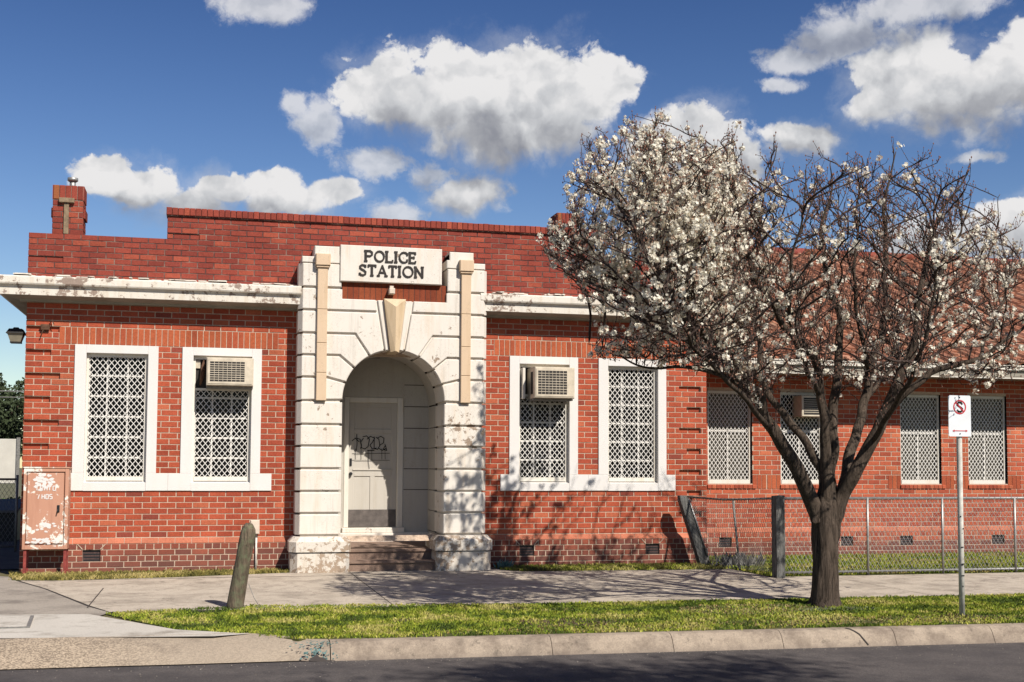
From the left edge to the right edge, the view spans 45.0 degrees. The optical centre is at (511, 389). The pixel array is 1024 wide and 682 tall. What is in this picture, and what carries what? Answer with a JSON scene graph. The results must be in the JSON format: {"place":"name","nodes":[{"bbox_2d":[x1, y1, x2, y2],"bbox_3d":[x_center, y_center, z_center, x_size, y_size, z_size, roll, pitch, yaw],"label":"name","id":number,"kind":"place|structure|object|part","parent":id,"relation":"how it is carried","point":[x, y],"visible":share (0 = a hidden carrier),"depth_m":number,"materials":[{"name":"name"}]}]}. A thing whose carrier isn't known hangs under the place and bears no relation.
{"place":"outdoors","nodes":[
{"label":"outdoors","id":0,"kind":"place"},
{"bbox_2d":[0,499,20,541],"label":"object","id":1,"kind":"structure","parent":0,"point":[9,520],"depth_m":25.32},
{"bbox_2d":[0,391,23,397],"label":"power line","id":2,"kind":"object","parent":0,"point":[11,391],"visible":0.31,"depth_m":36.72,"materials":[{"name":"grey metal"}]},
{"bbox_2d":[0,576,105,615],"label":"driveway","id":3,"kind":"structure","parent":0,"point":[16,597],"depth_m":14.33,"materials":[{"name":"grey concrete"}]},
{"bbox_2d":[0,569,137,638],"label":"lot ground","id":4,"kind":"structure","parent":0,"point":[4,572],"depth_m":18.05,"materials":[{"name":"grey concrete"}]},
{"bbox_2d":[0,540,19,568],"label":"lane","id":5,"kind":"structure","parent":4,"relation":"on","point":[9,558],"depth_m":21.26,"materials":[{"name":"grey asphalt"}]},
{"bbox_2d":[0,475,18,550],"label":"side gate","id":6,"kind":"structure","parent":5,"relation":"on","point":[16,479],"depth_m":22.53,"materials":[{"name":"grey metal"}]},
{"bbox_2d":[0,437,19,496],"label":"panel fence","id":7,"kind":"object","parent":5,"relation":"on","point":[9,458],"visible":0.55,"depth_m":30.99,"materials":[{"name":"grey metal"}]},
{"bbox_2d":[0,373,24,456],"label":"dark tree","id":8,"kind":"object","parent":4,"relation":"on","point":[11,412],"visible":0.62,"depth_m":41.71,"materials":[{"name":"green plant"}]},
{"bbox_2d":[0,614,245,637],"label":"driveway apron","id":9,"kind":"object","parent":4,"relation":"on","point":[62,625],"visible":1,"depth_m":11.98,"materials":[{"name":"grey concrete"}]},
{"bbox_2d":[0,615,33,628],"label":"pit cover","id":10,"kind":"object","parent":9,"relation":"on","point":[10,622],"visible":1,"depth_m":12.43,"materials":[{"name":"grey concrete"}]},
{"bbox_2d":[8,567,289,580],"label":"wall grass","id":11,"kind":"structure","parent":4,"relation":"on","point":[72,575],"depth_m":17.62,"materials":[{"name":"green plant"}]},
{"bbox_2d":[22,467,71,573],"bbox_3d":[-6.697,1.895,17.797,0.630,1.565,0.354,1,-4,-14],"label":"metal cabinet","id":12,"kind":"object","parent":11,"relation":"on","point":[46,507],"visible":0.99,"depth_m":17.68,"materials":[{"name":"metal"}]},
{"bbox_3d":[-6.674,1.700,17.670,0.502,1.020,0.074,1,-4,-14],"label":"cabinet door","id":13,"kind":"part","parent":12,"relation":"part of","materials":[{"name":"paint"}]},
{"bbox_2d":[0,177,1023,572],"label":"police station","id":14,"kind":"object","parent":4,"relation":"on","point":[380,415],"visible":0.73,"depth_m":19.18,"materials":[{"name":"brick"}]},
{"bbox_2d":[6,327,25,343],"bbox_3d":[-7.297,-0.801,18.271,0.305,0.235,0.260,1,-4,-14],"label":"wall lantern","id":15,"kind":"object","parent":14,"relation":"attached to","point":[16,335],"depth_m":18.18,"materials":[{"name":"black glass"}]},
{"bbox_2d":[40,319,53,336],"bbox_3d":[-6.800,-0.898,18.107,0.194,0.269,0.068,1,-4,-14],"label":"wall bracket","id":16,"kind":"object","parent":14,"relation":"attached to","point":[45,327],"depth_m":18.08,"materials":[{"name":"black metal"}]},
{"bbox_2d":[71,344,167,490],"bbox_3d":[-5.803,0.422,18.385,1.369,2.150,0.204,1,-4,-14],"label":"window","id":17,"kind":"structure","parent":14,"relation":"in","point":[114,444],"depth_m":18.39,"materials":[{"name":"paint"}]},
{"bbox_2d":[168,347,270,490],"bbox_3d":[-4.402,0.450,18.730,1.514,2.150,0.204,1,-4,-14],"label":"window","id":18,"kind":"structure","parent":14,"relation":"in","point":[221,428],"depth_m":18.73,"materials":[{"name":"paint"}]},
{"bbox_2d":[195,357,253,389],"bbox_3d":[-4.323,-0.280,18.605,0.840,0.527,0.459,1,-4,-14],"label":"air conditioner","id":19,"kind":"object","parent":14,"relation":"attached to","point":[222,373],"visible":1,"depth_m":18.43,"materials":[{"name":"grey metal"}]},
{"bbox_2d":[250,520,259,568],"bbox_3d":[-3.865,2.349,18.571,0.135,0.781,0.120,1,-4,-14],"label":"power outlet box","id":20,"kind":"object","parent":14,"relation":"attached to","point":[256,523],"visible":0.58,"depth_m":18.56,"materials":[{"name":"white metal"}]},
{"bbox_2d":[348,402,396,526],"bbox_3d":[-2.277,1.227,20.207,0.790,2.025,0.100,1,-4,-14],"label":"door","id":21,"kind":"structure","parent":14,"relation":"in","point":[372,426],"depth_m":20.22,"materials":[{"name":"paint"}]},
{"bbox_2d":[500,356,587,490],"bbox_3d":[0.505,0.548,19.938,1.456,2.150,0.204,1,-4,-14],"label":"window","id":22,"kind":"structure","parent":14,"relation":"in","point":[543,435],"depth_m":19.93,"materials":[{"name":"paint"}]},
{"bbox_2d":[520,367,574,401],"bbox_3d":[0.559,-0.122,19.777,0.778,0.603,0.509,1,-4,-14],"label":"air conditioner","id":23,"kind":"object","parent":14,"relation":"attached to","point":[553,384],"visible":1,"depth_m":19.58,"materials":[{"name":"grey metal"}]},
{"bbox_2d":[588,358,675,490],"bbox_3d":[1.939,0.577,20.291,1.498,2.150,0.204,1,-4,-14],"label":"window","id":24,"kind":"structure","parent":14,"relation":"in","point":[631,398],"depth_m":20.31,"materials":[{"name":"paint"}]},
{"bbox_2d":[708,390,750,483],"bbox_3d":[3.875,0.853,22.228,0.855,1.660,0.125,1,-4,-14],"label":"window","id":25,"kind":"structure","parent":14,"relation":"in","point":[729,416],"depth_m":22.24,"materials":[{"name":"paint"}]},
{"bbox_2d":[780,392,819,483],"bbox_3d":[5.234,0.880,22.563,0.835,1.660,0.125,1,-4,-14],"label":"window","id":26,"kind":"structure","parent":14,"relation":"in","point":[810,426],"depth_m":22.59,"materials":[{"name":"paint"}]},
{"bbox_2d":[792,395,819,417],"bbox_3d":[5.388,0.308,22.456,0.460,0.380,0.382,1,-4,-14],"label":"air conditioner","id":27,"kind":"object","parent":14,"relation":"attached to","point":[805,406],"visible":0.66,"depth_m":22.27,"materials":[{"name":"beige metal"}]},
{"bbox_2d":[900,395,939,483],"bbox_3d":[7.588,0.927,23.143,0.845,1.660,0.125,1,-4,-14],"label":"window","id":28,"kind":"structure","parent":14,"relation":"in","point":[919,414],"depth_m":23.16,"materials":[{"name":"paint"}]},
{"bbox_2d":[968,396,1005,483],"bbox_3d":[8.962,0.954,23.481,0.835,1.660,0.125,1,-4,-14],"label":"window","id":29,"kind":"structure","parent":14,"relation":"in","point":[986,442],"depth_m":23.50,"materials":[{"name":"paint"}]},
{"bbox_2d":[21,568,1023,611],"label":"footpath","id":30,"kind":"structure","parent":4,"relation":"on","point":[496,585],"depth_m":16.31,"materials":[{"name":"grey concrete"}]},
{"bbox_2d":[17,569,969,612],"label":"footpath joints","id":31,"kind":"object","parent":30,"relation":"on","point":[342,575],"visible":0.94,"depth_m":16.85,"materials":[{"name":"grey concrete"}]},
{"bbox_2d":[104,592,1023,640],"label":"verge grass","id":32,"kind":"structure","parent":4,"relation":"on","point":[329,621],"depth_m":13.16,"materials":[{"name":"green plant"}]},
{"bbox_2d":[226,523,259,608],"bbox_3d":[-3.027,2.005,13.880,0.376,1.023,0.206,0,-4,10],"label":"timber bollard","id":33,"kind":"object","parent":32,"relation":"on","point":[237,589],"visible":0.9,"depth_m":13.80,"materials":[{"name":"grey wood"}]},
{"bbox_2d":[536,106,1023,607],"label":"blossom tree","id":34,"kind":"object","parent":32,"relation":"on","point":[695,254],"visible":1,"depth_m":13.51,"materials":[{"name":"white plant"}]},
{"bbox_2d":[948,395,970,615],"bbox_3d":[4.917,1.297,13.598,0.278,2.467,0.081,1,-4,-14],"label":"parking sign","id":35,"kind":"object","parent":32,"relation":"on","point":[959,415],"visible":0.97,"depth_m":13.61,"materials":[{"name":"white metal"}]},
{"bbox_2d":[494,561,727,570],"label":"wall grass","id":36,"kind":"structure","parent":4,"relation":"on","point":[615,566],"depth_m":19.29,"materials":[{"name":"green plant"}]},
{"bbox_2d":[493,558,514,567],"bbox_3d":[-0.128,2.700,19.214,0.360,0.156,0.163,1,-4,-14],"label":"weed clump","id":37,"kind":"object","parent":36,"relation":"on","point":[504,564],"visible":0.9,"depth_m":19.20,"materials":[{"name":"teal plant"}]},
{"bbox_2d":[677,495,709,563],"bbox_3d":[2.946,2.277,19.991,0.531,1.132,0.162,1,-4,-14],"label":"leaning post","id":38,"kind":"object","parent":36,"relation":"on","point":[694,532],"visible":0.84,"depth_m":19.93,"materials":[{"name":"wood"}]},
{"bbox_2d":[771,495,784,577],"bbox_3d":[3.874,2.166,18.000,0.142,1.255,0.168,1,-4,-14],"label":"timber post","id":39,"kind":"object","parent":4,"relation":"on","point":[778,530],"visible":0.91,"depth_m":17.94,"materials":[{"name":"grey wood"}]},
{"bbox_2d":[709,550,1023,576],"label":"fenced grass","id":40,"kind":"structure","parent":4,"relation":"on","point":[862,557],"depth_m":20.37,"materials":[{"name":"green plant"}]},
{"bbox_2d":[687,496,771,571],"bbox_3d":[3.493,2.231,19.108,0.390,1.201,2.166,2,-4,-28],"label":"fence panel","id":41,"kind":"object","parent":40,"relation":"on","point":[735,524],"visible":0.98,"depth_m":19.10,"materials":[{"name":"grey metal"}]},
{"bbox_2d":[705,551,765,566],"bbox_3d":[3.657,2.703,19.792,1.258,0.260,0.558,1,-4,-14],"label":"weed clump","id":42,"kind":"object","parent":40,"relation":"on","point":[733,559],"visible":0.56,"depth_m":19.68,"materials":[{"name":"grey plant"}]},
{"bbox_2d":[785,496,1023,574],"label":"chain link fence","id":43,"kind":"object","parent":4,"relation":"on","point":[1015,568],"visible":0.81,"depth_m":18.74,"materials":[{"name":"metal"}]},
{"bbox_2d":[0,468,289,667],"bbox_3d":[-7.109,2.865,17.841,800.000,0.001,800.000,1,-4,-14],"label":"ground","id":44,"kind":"structure","parent":0,"point":[9,488],"depth_m":79.39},
{"bbox_2d":[0,633,299,669],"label":"driveway layback","id":45,"kind":"structure","parent":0,"point":[33,653],"depth_m":11.20,"materials":[{"name":"beige concrete"}]},
{"bbox_2d":[0,642,1023,681],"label":"road","id":46,"kind":"structure","parent":0,"point":[996,662],"depth_m":10.87,"materials":[{"name":"grey asphalt"}]},
{"bbox_2d":[12,643,1019,681],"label":"gutter grit","id":47,"kind":"object","parent":46,"relation":"on","point":[577,661],"visible":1,"depth_m":11.43,"materials":[{"name":"grey gravel"}]},
{"bbox_2d":[293,623,1023,660],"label":"kerb","id":48,"kind":"structure","parent":46,"relation":"on","point":[510,645],"depth_m":11.94,"materials":[{"name":"grey concrete"}]},
{"bbox_2d":[289,640,337,659],"bbox_3d":[-1.810,2.380,11.286,0.444,0.160,0.144,1,-4,-14],"label":"paint stain","id":49,"kind":"object","parent":48,"relation":"attached to","point":[315,652],"visible":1,"depth_m":11.27,"materials":[{"name":"paint"}]},
{"bbox_2d":[310,654,334,661],"bbox_3d":[-1.723,2.435,11.237,0.231,0.063,0.028,1,-4,-10],"label":"kerb break","id":50,"kind":"object","parent":48,"relation":"attached to","point":[316,657],"visible":1,"depth_m":11.23,"materials":[{"name":"grey concrete"}]},
{"bbox_2d":[845,628,868,644],"bbox_3d":[3.452,2.469,12.379,0.230,0.161,0.018,-1,-4,25],"label":"kerb crack","id":51,"kind":"object","parent":48,"relation":"on","point":[857,633],"visible":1,"depth_m":12.37,"materials":[{"name":"grey concrete"}]},
{"bbox_2d":[0,0,1023,467],"label":"sky","id":52,"kind":"structure","parent":0,"point":[464,111],"materials":[{"name":"blue"}]}
]}

